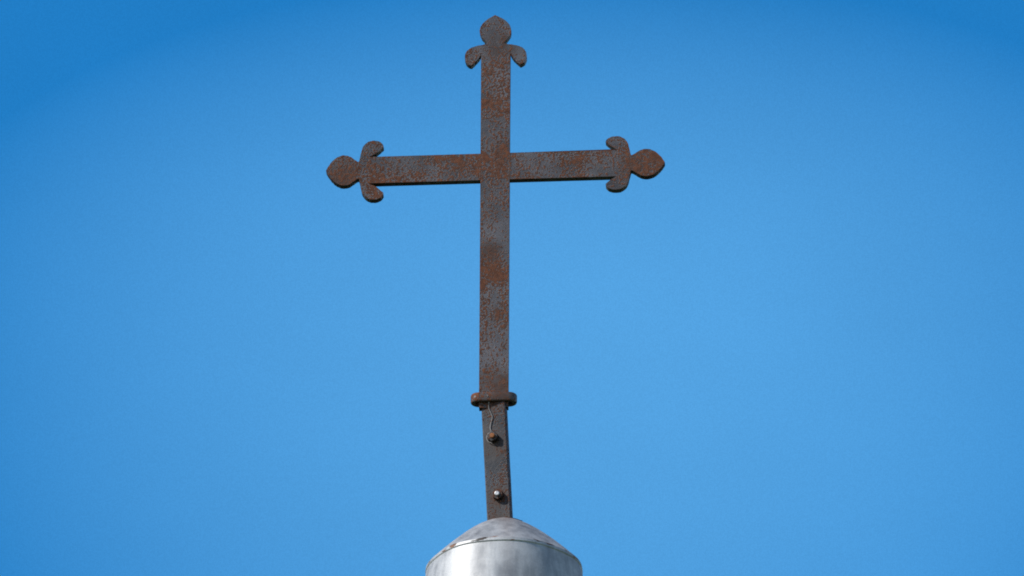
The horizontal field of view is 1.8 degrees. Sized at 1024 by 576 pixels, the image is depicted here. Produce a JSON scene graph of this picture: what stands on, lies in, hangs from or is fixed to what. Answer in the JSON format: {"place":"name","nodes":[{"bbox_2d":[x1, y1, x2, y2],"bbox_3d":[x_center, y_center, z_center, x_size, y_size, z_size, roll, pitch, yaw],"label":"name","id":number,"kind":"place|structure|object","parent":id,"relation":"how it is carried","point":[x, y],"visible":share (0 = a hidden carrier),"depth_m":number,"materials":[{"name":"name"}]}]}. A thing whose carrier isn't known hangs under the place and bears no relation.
{"place":"outdoors","nodes":[
{"label":"outdoors","id":0,"kind":"place"},
{"bbox_2d":[0,0,1023,575],"label":"sky","id":1,"kind":"structure","parent":0,"point":[794,346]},
{"label":"ground","id":2,"kind":"structure","parent":0,"visible":0},
{"bbox_3d":[-0.014,23.649,61.363,9.700,12.200,22.350,0,-25,0],"label":"church","id":3,"kind":"object","parent":2,"relation":"on","visible":0},
{"bbox_2d":[425,517,582,575],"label":"domed cap","id":4,"kind":"object","parent":3,"relation":"on","point":[503,546],"visible":1,"depth_m":56.85,"materials":[{"name":"silver metal"}]},
{"bbox_2d":[481,395,512,519],"bbox_3d":[-0.027,0.301,57.045,0.043,0.254,0.030,-8,-26,12],"label":"support post","id":5,"kind":"object","parent":4,"relation":"on","point":[497,460],"visible":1,"depth_m":57.04,"materials":[{"name":"metal"}]},
{"bbox_2d":[471,392,516,406],"bbox_3d":[-0.032,0.193,57.101,0.081,0.017,0.029,-1,-25,3],"label":"collar","id":6,"kind":"object","parent":5,"relation":"attached to","point":[478,397],"visible":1,"depth_m":57.09,"materials":[{"name":"metal"}]},
{"bbox_2d":[326,15,664,410],"bbox_3d":[-0.029,-0.132,57.253,0.590,0.753,0.016,-1,-25,3],"label":"iron cross","id":7,"kind":"object","parent":5,"relation":"attached to","point":[494,168],"visible":1,"depth_m":57.28,"materials":[{"name":"rusted iron"}]}
]}

